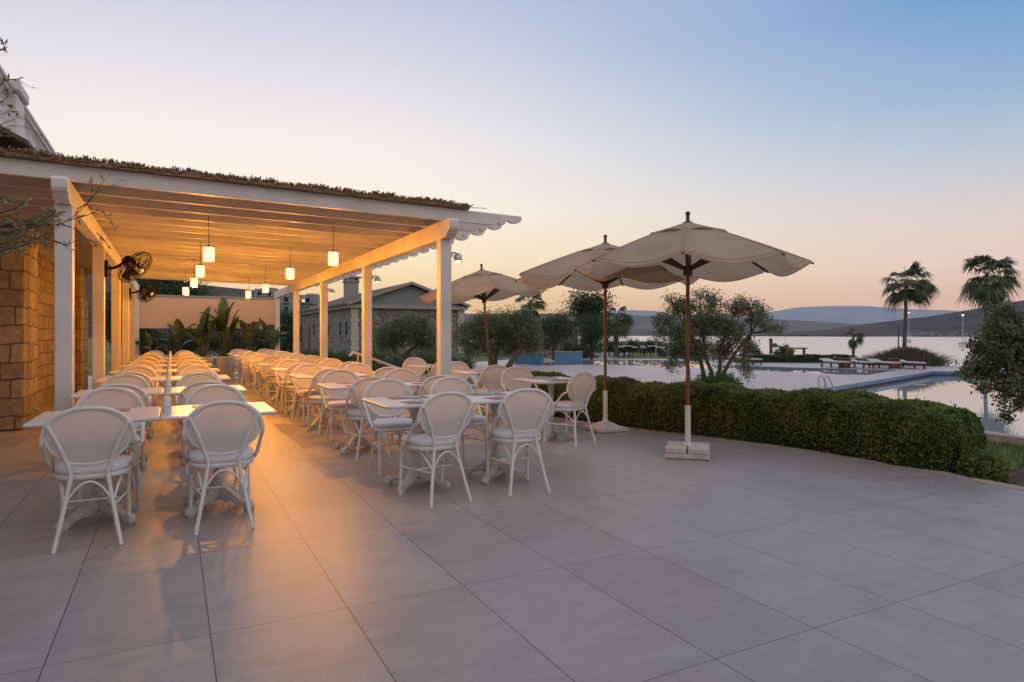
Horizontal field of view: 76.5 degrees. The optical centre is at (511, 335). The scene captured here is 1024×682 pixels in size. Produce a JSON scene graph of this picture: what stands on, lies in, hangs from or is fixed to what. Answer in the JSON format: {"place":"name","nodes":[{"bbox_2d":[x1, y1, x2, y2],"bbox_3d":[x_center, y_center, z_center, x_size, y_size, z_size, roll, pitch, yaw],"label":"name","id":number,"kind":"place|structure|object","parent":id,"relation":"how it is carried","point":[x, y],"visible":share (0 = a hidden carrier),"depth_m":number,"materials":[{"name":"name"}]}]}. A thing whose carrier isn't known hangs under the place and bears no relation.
{"place":"outdoors","nodes":[
{"label":"outdoors","id":0,"kind":"place"},
{"bbox_2d":[88,276,491,338],"bbox_3d":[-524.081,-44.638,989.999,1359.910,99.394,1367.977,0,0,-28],"label":"hills","id":1,"kind":"structure","parent":0,"point":[230,292],"depth_m":797.32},
{"bbox_2d":[299,275,470,354],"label":"stone house","id":2,"kind":"structure","parent":0,"point":[345,322],"depth_m":65.95,"materials":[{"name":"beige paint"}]},
{"bbox_2d":[0,372,1023,681],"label":"floor","id":3,"kind":"structure","parent":0,"point":[628,556],"depth_m":3.64,"materials":[{"name":"tile"}]},
{"bbox_2d":[0,65,87,430],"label":"stone building","id":4,"kind":"structure","parent":3,"relation":"on","point":[26,334],"depth_m":9.62,"materials":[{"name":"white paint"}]},
{"bbox_2d":[38,406,137,553],"bbox_3d":[-2.721,0.877,4.214,0.520,0.877,0.548,0,0,-28],"label":"bistro chair","id":5,"kind":"object","parent":3,"relation":"on","point":[86,442],"visible":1,"depth_m":4.06,"materials":[{"name":"wicker"}]},
{"bbox_2d":[22,406,160,531],"bbox_3d":[-2.930,0.937,4.612,0.760,0.750,0.770,0,0,-28],"label":"cafe table","id":6,"kind":"object","parent":3,"relation":"on","point":[81,510],"visible":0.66,"depth_m":4.54,"materials":[{"name":"laminate"}]},
{"bbox_2d":[74,387,144,504],"bbox_3d":[-3.284,0.877,5.301,0.521,0.877,0.548,0,0,-32],"label":"bistro chair","id":7,"kind":"object","parent":3,"relation":"on","point":[115,397],"visible":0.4,"depth_m":5.46,"materials":[{"name":"wicker"}]},
{"bbox_2d":[69,387,163,468],"bbox_3d":[-3.913,0.937,6.490,0.760,0.750,0.770,0,0,-28],"label":"cafe table","id":8,"kind":"object","parent":3,"relation":"on","point":[158,391],"visible":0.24,"depth_m":6.39,"materials":[{"name":"white metal"}]},
{"bbox_2d":[93,384,150,480],"bbox_3d":[-3.677,0.877,6.081,0.520,0.877,0.548,0,0,-29],"label":"bistro chair","id":9,"kind":"object","parent":3,"relation":"on","point":[141,394],"visible":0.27,"depth_m":6.00,"materials":[{"name":"wicker"}]},
{"bbox_2d":[100,374,150,448],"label":"bistro chair","id":10,"kind":"object","parent":3,"relation":"on","point":[137,381],"visible":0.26,"depth_m":7.35,"materials":[{"name":"wicker"}]},
{"bbox_2d":[113,372,154,443],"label":"bistro chair","id":11,"kind":"object","parent":3,"relation":"on","point":[148,379],"visible":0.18,"depth_m":7.88,"materials":[{"name":"wicker"}]},
{"bbox_2d":[120,366,157,426],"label":"bistro chair","id":12,"kind":"object","parent":3,"relation":"on","point":[148,372],"visible":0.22,"depth_m":9.24,"materials":[{"name":"wicker"}]},
{"bbox_2d":[175,372,220,446],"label":"bistro chair","id":13,"kind":"object","parent":3,"relation":"on","point":[187,379],"visible":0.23,"depth_m":7.68,"materials":[{"name":"wicker"}]},
{"bbox_2d":[177,381,227,473],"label":"bistro chair","id":14,"kind":"object","parent":3,"relation":"on","point":[186,391],"visible":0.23,"depth_m":6.19,"materials":[{"name":"wicker"}]},
{"bbox_2d":[197,356,213,367],"bbox_3d":[-9.897,0.989,20.724,0.700,0.627,0.700,0,0,-28],"label":"tapered planter","id":15,"kind":"object","parent":3,"relation":"on","point":[209,359],"visible":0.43,"depth_m":20.53,"materials":[{"name":"concrete"}]},
{"bbox_2d":[180,306,222,355],"bbox_3d":[-9.889,-0.123,20.743,1.187,1.647,1.328,0,0,36],"label":"banana plant","id":16,"kind":"object","parent":15,"relation":"in","point":[198,340],"visible":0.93,"depth_m":20.70,"materials":[{"name":"green plant"}]},
{"bbox_2d":[164,385,247,464],"bbox_3d":[-3.231,0.937,6.847,0.760,0.750,0.770,0,0,-28],"label":"cafe table","id":17,"kind":"object","parent":3,"relation":"on","point":[178,390],"visible":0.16,"depth_m":6.68,"materials":[{"name":"white metal"}]},
{"bbox_2d":[183,384,245,494],"bbox_3d":[-2.566,0.877,5.628,0.521,0.877,0.548,0,0,-25],"label":"bistro chair","id":18,"kind":"object","parent":3,"relation":"on","point":[204,394],"visible":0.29,"depth_m":5.81,"materials":[{"name":"wicker"}]},
{"bbox_2d":[161,402,277,517],"bbox_3d":[-2.248,0.937,4.969,0.760,0.750,0.770,0,0,-28],"label":"cafe table","id":19,"kind":"object","parent":3,"relation":"on","point":[224,494],"visible":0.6,"depth_m":4.90,"materials":[{"name":"white metal"}]},
{"bbox_2d":[181,400,264,534],"bbox_3d":[-2.039,0.877,4.572,0.520,0.877,0.548,0,0,-28],"label":"bistro chair","id":20,"kind":"object","parent":3,"relation":"on","point":[221,434],"visible":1,"depth_m":4.42,"materials":[{"name":"wicker"}]},
{"bbox_2d":[214,356,235,375],"bbox_3d":[-9.268,0.989,21.053,0.700,0.627,0.700,0,0,-28],"label":"tapered planter","id":21,"kind":"object","parent":3,"relation":"on","point":[223,365],"visible":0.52,"depth_m":20.77,"materials":[{"name":"concrete"}]},
{"bbox_2d":[200,297,240,355],"bbox_3d":[-9.417,-0.271,21.009,1.218,1.943,0.609,0,0,-28],"label":"banana plant","id":22,"kind":"object","parent":21,"relation":"in","point":[225,335],"visible":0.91,"depth_m":20.99,"materials":[{"name":"green plant"}]},
{"bbox_2d":[0,146,521,464],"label":"pergola","id":23,"kind":"object","parent":3,"relation":"on","point":[257,225],"visible":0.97,"depth_m":8.73,"materials":[{"name":"white paint"}]},
{"bbox_2d":[105,251,152,282],"bbox_3d":[-5.779,-1.038,9.876,0.500,0.484,0.616,0,0,38],"label":"wall fan","id":24,"kind":"object","parent":23,"relation":"attached to","point":[129,263],"depth_m":9.85,"materials":[{"name":"black metal"}]},
{"bbox_2d":[129,281,158,302],"bbox_3d":[-8.754,-1.038,15.543,0.461,0.517,0.627,0,0,41],"label":"wall fan","id":25,"kind":"object","parent":23,"relation":"attached to","point":[144,290],"depth_m":15.53,"materials":[{"name":"black metal"}]},
{"bbox_2d":[139,295,274,328],"bbox_3d":[-9.880,-0.746,21.241,4.130,1.065,0.080,0,0,-28],"label":"windbreak panel","id":26,"kind":"object","parent":23,"relation":"attached to","point":[159,311],"visible":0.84,"depth_m":21.01,"materials":[{"name":"beige fabric"}]},
{"bbox_2d":[203,216,214,261],"bbox_3d":[-3.952,-1.261,8.467,0.146,0.594,0.146,0,0,-28],"label":"pendant lamp","id":27,"kind":"object","parent":23,"relation":"hanging from","point":[208,253],"visible":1,"depth_m":8.41,"materials":[{"name":"glass"}]},
{"bbox_2d":[259,356,287,397],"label":"bistro chair","id":28,"kind":"object","parent":3,"relation":"on","point":[268,359],"visible":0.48,"depth_m":13.60,"materials":[{"name":"wicker"}]},
{"bbox_2d":[268,358,293,404],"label":"bistro chair","id":29,"kind":"object","parent":3,"relation":"on","point":[273,380],"visible":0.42,"depth_m":12.26,"materials":[{"name":"wicker"}]},
{"bbox_2d":[275,359,305,407],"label":"bistro chair","id":30,"kind":"object","parent":3,"relation":"on","point":[285,363],"visible":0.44,"depth_m":11.80,"materials":[{"name":"wicker"}]},
{"bbox_2d":[284,362,314,417],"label":"bistro chair","id":31,"kind":"object","parent":3,"relation":"on","point":[289,388],"visible":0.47,"depth_m":10.44,"materials":[{"name":"wicker"}]},
{"bbox_2d":[292,363,328,422],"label":"bistro chair","id":32,"kind":"object","parent":3,"relation":"on","point":[308,368],"visible":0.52,"depth_m":9.96,"materials":[{"name":"wicker"}]},
{"bbox_2d":[289,374,341,430],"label":"cafe table","id":33,"kind":"object","parent":3,"relation":"on","point":[314,421],"visible":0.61,"depth_m":9.13,"materials":[{"name":"white metal"}]},
{"bbox_2d":[307,368,345,434],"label":"bistro chair","id":34,"kind":"object","parent":3,"relation":"on","point":[316,379],"visible":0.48,"depth_m":8.64,"materials":[{"name":"wicker"}]},
{"bbox_2d":[320,369,363,443],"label":"bistro chair","id":35,"kind":"object","parent":3,"relation":"on","point":[337,375],"visible":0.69,"depth_m":8.25,"materials":[{"name":"wicker"}]},
{"bbox_2d":[317,382,382,454],"bbox_3d":[-1.771,0.937,7.432,0.760,0.750,0.770,0,0,-28],"label":"cafe table","id":36,"kind":"object","parent":3,"relation":"on","point":[353,441],"visible":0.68,"depth_m":7.36,"materials":[{"name":"white metal"}]},
{"bbox_2d":[344,377,390,460],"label":"bistro chair","id":37,"kind":"object","parent":3,"relation":"on","point":[356,391],"visible":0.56,"depth_m":6.87,"materials":[{"name":"wicker"}]},
{"bbox_2d":[362,378,420,475],"bbox_3d":[-1.167,0.877,6.372,0.521,0.877,0.548,0,0,-26],"label":"bistro chair","id":38,"kind":"object","parent":3,"relation":"on","point":[388,387],"visible":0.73,"depth_m":6.47,"materials":[{"name":"wicker"}]},
{"bbox_2d":[383,368,419,439],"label":"bistro chair","id":39,"kind":"object","parent":3,"relation":"on","point":[402,374],"visible":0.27,"depth_m":8.62,"materials":[{"name":"wicker"}]},
{"bbox_2d":[402,357,429,394],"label":"bistro chair","id":40,"kind":"object","parent":3,"relation":"on","point":[415,361],"visible":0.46,"depth_m":12.91,"materials":[{"name":"wicker"}]},
{"bbox_2d":[361,395,473,494],"bbox_3d":[-0.834,0.937,5.643,0.760,0.750,0.770,0,0,-28],"label":"cafe table","id":41,"kind":"object","parent":3,"relation":"on","point":[410,477],"visible":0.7,"depth_m":5.58,"materials":[{"name":"white wood"}]},
{"bbox_2d":[418,375,451,455],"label":"bistro chair","id":42,"kind":"object","parent":3,"relation":"on","point":[426,385],"visible":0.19,"depth_m":7.14,"materials":[{"name":"wicker"}]},
{"bbox_2d":[398,391,474,507],"bbox_3d":[-0.619,0.877,5.249,0.521,0.877,0.548,0,0,-35],"label":"bistro chair","id":43,"kind":"object","parent":3,"relation":"on","point":[444,419],"visible":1,"depth_m":5.11,"materials":[{"name":"wicker"}]},
{"bbox_2d":[429,376,486,468],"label":"bistro chair","id":44,"kind":"object","parent":3,"relation":"on","point":[452,383],"visible":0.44,"depth_m":6.82,"materials":[{"name":"wicker"}]},
{"bbox_2d":[451,361,478,389],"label":"bistro chair","id":45,"kind":"object","parent":3,"relation":"on","point":[457,365],"visible":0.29,"depth_m":10.96,"materials":[{"name":"wicker"}]},
{"bbox_2d":[451,370,500,419],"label":"cafe table","id":46,"kind":"object","parent":3,"relation":"on","point":[483,410],"visible":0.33,"depth_m":10.09,"materials":[{"name":"white metal"}]},
{"bbox_2d":[418,264,546,365],"bbox_3d":[-0.563,-0.044,12.900,2.407,2.743,2.415,0,0,10],"label":"garden umbrella","id":47,"kind":"object","parent":3,"relation":"on","point":[483,285],"visible":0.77,"depth_m":12.45,"materials":[{"name":"beige fabric"}]},
{"bbox_2d":[473,365,506,422],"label":"bistro chair","id":48,"kind":"object","parent":3,"relation":"on","point":[490,377],"visible":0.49,"depth_m":9.62,"materials":[{"name":"wicker"}]},
{"bbox_2d":[463,391,551,484],"bbox_3d":[-0.151,0.937,6.000,0.760,0.750,0.770,0,0,-28],"label":"cafe table","id":49,"kind":"object","parent":3,"relation":"on","point":[495,466],"visible":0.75,"depth_m":5.94,"materials":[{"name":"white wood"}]},
{"bbox_2d":[501,366,537,426],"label":"bistro chair","id":50,"kind":"object","parent":3,"relation":"on","point":[507,382],"visible":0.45,"depth_m":9.12,"materials":[{"name":"wicker"}]},
{"bbox_2d":[486,388,553,495],"bbox_3d":[0.051,0.877,5.599,0.521,0.877,0.548,0,0,-22],"label":"bistro chair","id":51,"kind":"object","parent":3,"relation":"on","point":[525,414],"visible":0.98,"depth_m":5.44,"materials":[{"name":"wicker"}]},
{"bbox_2d":[511,377,573,441],"bbox_3d":[0.494,0.937,8.280,0.760,0.750,0.770,0,0,-28],"label":"cafe table","id":52,"kind":"object","parent":3,"relation":"on","point":[554,429],"visible":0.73,"depth_m":8.21,"materials":[{"name":"white metal"}]},
{"bbox_2d":[543,372,596,446],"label":"bistro chair","id":53,"kind":"object","parent":3,"relation":"on","point":[580,388],"visible":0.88,"depth_m":7.77,"materials":[{"name":"wicker"}]},
{"bbox_2d":[515,235,699,432],"bbox_3d":[1.286,-0.038,8.956,2.451,2.690,2.451,0,0,-2],"label":"garden umbrella","id":54,"kind":"object","parent":3,"relation":"on","point":[555,272],"visible":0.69,"depth_m":8.84,"materials":[{"name":"beige fabric"}]},
{"bbox_2d":[574,211,813,459],"bbox_3d":[1.910,-0.018,7.058,2.331,2.650,2.331,0,0,40],"label":"garden umbrella","id":55,"kind":"object","parent":3,"relation":"on","point":[687,249],"visible":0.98,"depth_m":6.79,"materials":[{"name":"beige fabric"}]},
{"bbox_2d":[0,0,1023,315],"label":"sky","id":56,"kind":"structure","parent":0,"point":[864,141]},
{"bbox_2d":[419,351,631,376],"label":"path","id":57,"kind":"structure","parent":0,"point":[427,375],"depth_m":60.38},
{"bbox_2d":[500,300,549,367],"bbox_3d":[0.793,0.033,35.719,2.361,4.027,3.159,0,0,44],"label":"olive tree","id":58,"kind":"object","parent":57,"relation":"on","point":[528,333],"visible":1,"depth_m":35.56,"materials":[{"name":"green plant"}]},
{"bbox_2d":[514,352,543,364],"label":"blue tiled wall","id":59,"kind":"structure","parent":57,"relation":"on","point":[528,359],"depth_m":40.17,"materials":[{"name":"tile"}]},
{"bbox_2d":[554,351,582,363],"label":"blue tiled wall","id":60,"kind":"structure","parent":57,"relation":"on","point":[568,357],"depth_m":41.19,"materials":[{"name":"tile"}]},
{"bbox_2d":[88,338,1023,469],"bbox_3d":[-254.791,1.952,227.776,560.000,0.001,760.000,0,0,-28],"label":"ground","id":61,"kind":"structure","parent":0,"point":[108,363],"depth_m":54.29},
{"bbox_2d":[139,328,167,354],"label":"garden shrub","id":62,"kind":"object","parent":61,"relation":"on","point":[142,335],"visible":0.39,"depth_m":43.94,"materials":[{"name":"green plant"}]},
{"bbox_2d":[88,278,219,354],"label":"dark tree","id":63,"kind":"object","parent":61,"relation":"on","point":[170,287],"visible":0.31,"depth_m":43.57,"materials":[{"name":"green plant"}]},
{"bbox_2d":[158,329,216,354],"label":"garden shrub","id":64,"kind":"object","parent":61,"relation":"on","point":[190,346],"visible":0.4,"depth_m":43.92,"materials":[{"name":"green plant"}]},
{"bbox_2d":[205,330,255,361],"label":"garden shrub","id":65,"kind":"object","parent":61,"relation":"on","point":[237,342],"visible":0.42,"depth_m":45.45,"materials":[{"name":"green plant"}]},
{"bbox_2d":[281,294,301,340],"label":"apartment block","id":66,"kind":"structure","parent":61,"relation":"on","point":[288,303],"depth_m":200.00,"materials":[{"name":"paint"}]},
{"bbox_2d":[280,299,310,352],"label":"dark tree","id":67,"kind":"object","parent":61,"relation":"on","point":[287,320],"visible":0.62,"depth_m":52.31,"materials":[{"name":"green plant"}]},
{"bbox_2d":[300,294,319,309],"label":"apartment block","id":68,"kind":"structure","parent":61,"relation":"on","point":[311,300],"depth_m":210.00,"materials":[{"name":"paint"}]},
{"bbox_2d":[342,347,399,370],"bbox_3d":[-7.335,1.423,34.256,3.299,1.702,3.416,0,0,9],"label":"garden bush","id":69,"kind":"object","parent":61,"relation":"on","point":[376,356],"visible":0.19,"depth_m":34.05,"materials":[{"name":"green plant"}]},
{"bbox_2d":[372,354,423,370],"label":"garden bush","id":70,"kind":"object","parent":61,"relation":"on","point":[394,361],"visible":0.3,"depth_m":31.22,"materials":[{"name":"green plant"}]},
{"bbox_2d":[372,307,436,357],"bbox_3d":[-6.629,0.129,39.550,4.899,3.792,3.289,0,0,1],"label":"olive tree","id":71,"kind":"object","parent":61,"relation":"on","point":[416,331],"visible":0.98,"depth_m":39.13,"materials":[{"name":"green plant"}]},
{"bbox_2d":[395,346,452,373],"bbox_3d":[-4.491,1.406,33.182,3.336,1.787,3.031,0,0,36],"label":"garden bush","id":72,"kind":"object","parent":61,"relation":"on","point":[431,358],"visible":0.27,"depth_m":32.69,"materials":[{"name":"green plant"}]},
{"bbox_2d":[451,303,533,365],"bbox_3d":[-1.045,0.027,36.981,5.266,3.878,3.258,0,0,-4],"label":"olive tree","id":73,"kind":"object","parent":61,"relation":"on","point":[500,337],"visible":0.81,"depth_m":36.59,"materials":[{"name":"green plant"}]},
{"bbox_2d":[515,293,547,351],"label":"garden palm","id":74,"kind":"object","parent":61,"relation":"on","point":[536,305],"visible":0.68,"depth_m":57.34,"materials":[{"name":"green plant"}]},
{"bbox_2d":[508,318,577,356],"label":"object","id":75,"kind":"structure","parent":61,"relation":"on","point":[549,353],"depth_m":59.26,"materials":[{"name":"plant"}]},
{"bbox_2d":[537,304,576,359],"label":"tree","id":76,"kind":"object","parent":61,"relation":"on","point":[556,330],"visible":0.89,"depth_m":46.73,"materials":[{"name":"green plant"}]},
{"bbox_2d":[558,289,618,327],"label":"spreading tree","id":77,"kind":"object","parent":61,"relation":"on","point":[582,303],"visible":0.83,"depth_m":59.25,"materials":[{"name":"green plant"}]},
{"bbox_2d":[572,310,614,359],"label":"round tree","id":78,"kind":"object","parent":61,"relation":"on","point":[592,331],"visible":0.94,"depth_m":47.63,"materials":[{"name":"green plant"}]},
{"bbox_2d":[599,305,634,356],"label":"garden palm","id":79,"kind":"object","parent":61,"relation":"on","point":[621,327],"visible":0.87,"depth_m":56.26,"materials":[{"name":"green plant"}]},
{"bbox_2d":[646,283,788,386],"bbox_3d":[7.016,0.073,21.951,4.932,3.723,1.940,0,0,-5],"label":"multi stem tree","id":80,"kind":"object","parent":61,"relation":"on","point":[703,324],"visible":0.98,"depth_m":21.81,"materials":[{"name":"green plant"}]},
{"bbox_2d":[690,369,744,386],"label":"shrub","id":81,"kind":"object","parent":61,"relation":"on","point":[725,377],"visible":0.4,"depth_m":21.33,"materials":[{"name":"green plant"}]},
{"bbox_2d":[553,417,1023,490],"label":"terrace kerb","id":82,"kind":"structure","parent":61,"relation":"on","point":[1012,486],"depth_m":6.97,"materials":[{"name":"stone"}]},
{"bbox_2d":[733,353,859,362],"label":"seaside hedge","id":83,"kind":"object","parent":61,"relation":"on","point":[792,358],"visible":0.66,"depth_m":42.76,"materials":[{"name":"green plant"}]},
{"bbox_2d":[844,328,865,355],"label":"palm","id":84,"kind":"object","parent":61,"relation":"on","point":[852,343],"visible":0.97,"depth_m":51.40,"materials":[{"name":"green plant"}]},
{"bbox_2d":[836,345,960,366],"bbox_3d":[23.559,1.281,39.509,7.960,1.342,3.702,0,0,-11],"label":"reed clump","id":85,"kind":"object","parent":61,"relation":"on","point":[928,357],"visible":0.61,"depth_m":38.95,"materials":[{"name":"green plant"}]},
{"bbox_2d":[879,261,941,347],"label":"tall palm","id":86,"kind":"object","parent":61,"relation":"on","point":[921,292],"visible":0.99,"depth_m":47.05,"materials":[{"name":"green plant"}]},
{"bbox_2d":[952,298,1023,424],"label":"broadleaf tree","id":87,"kind":"object","parent":61,"relation":"on","point":[993,351],"visible":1,"depth_m":11.46,"materials":[{"name":"green plant"}]},
{"bbox_2d":[955,254,1023,342],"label":"tall palm","id":88,"kind":"object","parent":61,"relation":"on","point":[980,290],"visible":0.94,"depth_m":46.68,"materials":[{"name":"green plant"}]},
{"bbox_2d":[987,438,1023,469],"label":"grass","id":89,"kind":"structure","parent":61,"relation":"on","point":[1011,445],"depth_m":10.75,"materials":[{"name":"green plant"}]},
{"bbox_2d":[464,313,858,335],"bbox_3d":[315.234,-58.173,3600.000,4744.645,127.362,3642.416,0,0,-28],"label":"hills","id":90,"kind":"structure","parent":0,"point":[642,325],"depth_m":3055.00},
{"bbox_2d":[532,360,893,374],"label":"pool water","id":91,"kind":"structure","parent":0,"point":[681,364],"depth_m":36.74,"materials":[{"name":"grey liquid"}]},
{"bbox_2d":[471,336,999,365],"bbox_3d":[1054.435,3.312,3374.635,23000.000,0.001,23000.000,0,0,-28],"label":"sea","id":92,"kind":"structure","parent":0,"point":[947,346],"depth_m":229.91,"materials":[{"name":"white liquid"}]},
{"bbox_2d":[467,358,1023,437],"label":"pool deck","id":93,"kind":"structure","parent":0,"point":[788,381],"depth_m":30.69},
{"bbox_2d":[530,360,1008,390],"bbox_3d":[25.972,1.942,18.951,36.400,0.260,69.469,0,0,-28],"label":"pool deck edge","id":94,"kind":"object","parent":93,"relation":"attached to","point":[875,382],"visible":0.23,"depth_m":28.59,"materials":[{"name":"stone"}]},
{"bbox_2d":[468,377,1023,445],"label":"pool deck kerb","id":95,"kind":"structure","parent":0,"point":[999,438],"depth_m":11.71,"materials":[{"name":"stone"}]},
{"bbox_2d":[611,306,958,324],"bbox_3d":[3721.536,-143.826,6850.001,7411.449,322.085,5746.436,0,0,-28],"label":"hills","id":96,"kind":"structure","parent":0,"point":[859,315],"depth_m":6343.38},
{"bbox_2d":[714,300,1023,336],"bbox_3d":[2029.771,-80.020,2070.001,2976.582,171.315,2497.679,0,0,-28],"label":"hills","id":97,"kind":"structure","parent":0,"point":[943,325],"depth_m":1775.83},
{"bbox_2d":[851,376,1023,435],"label":"pool water","id":98,"kind":"structure","parent":0,"point":[946,390],"depth_m":22.09,"materials":[{"name":"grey liquid"}]},
{"bbox_2d":[1002,466,1023,486],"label":"planting bed ground","id":99,"kind":"structure","parent":0,"point":[1019,480],"depth_m":6.10,"materials":[{"name":"soil"}]},
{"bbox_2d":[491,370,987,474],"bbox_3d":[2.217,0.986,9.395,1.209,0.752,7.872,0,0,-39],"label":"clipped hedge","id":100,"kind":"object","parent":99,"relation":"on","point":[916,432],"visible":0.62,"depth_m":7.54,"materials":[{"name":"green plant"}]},
{"bbox_2d":[952,446,1018,483],"bbox_3d":[4.380,1.270,6.036,0.456,0.462,0.524,0,0,-28],"label":"bush","id":101,"kind":"object","parent":99,"relation":"on","point":[981,465],"visible":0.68,"depth_m":5.97,"materials":[{"name":"green plant"}]},
{"bbox_3d":[-4.031,1.110,2.630,0.632,0.400,0.632,0,0,-28],"label":"round pot","id":102,"kind":"object","parent":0,"visible":0},
{"bbox_2d":[0,37,125,263],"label":"young olive tree","id":103,"kind":"object","parent":102,"relation":"in","point":[40,221],"visible":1,"depth_m":3.97,"materials":[{"name":"green plant"}]},
{"bbox_3d":[-10.517,0.989,20.399,0.700,0.627,0.700,0,0,-28],"label":"tapered planter","id":104,"kind":"object","parent":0,"visible":0},
{"bbox_2d":[151,318,195,354],"bbox_3d":[-10.604,0.082,20.419,1.389,1.240,0.633,0,0,-28],"label":"banana plant","id":105,"kind":"object","parent":104,"relation":"in","point":[178,329],"visible":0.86,"depth_m":20.34,"materials":[{"name":"green plant"}]},
{"bbox_3d":[-8.639,0.989,21.383,0.700,0.627,0.700,0,0,-28],"label":"tapered planter","id":106,"kind":"object","parent":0,"visible":0},
{"bbox_2d":[232,321,259,351],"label":"banana plant","id":107,"kind":"object","parent":106,"relation":"in","point":[249,332],"visible":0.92,"depth_m":21.28,"materials":[{"name":"green plant"}]},
{"bbox_3d":[-8.010,0.989,21.712,0.700,0.627,0.700,0,0,-28],"label":"tapered planter","id":108,"kind":"object","parent":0,"visible":0},
{"bbox_2d":[256,318,289,349],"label":"banana plant","id":109,"kind":"object","parent":108,"relation":"in","point":[272,339],"visible":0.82,"depth_m":21.69,"materials":[{"name":"green plant"}]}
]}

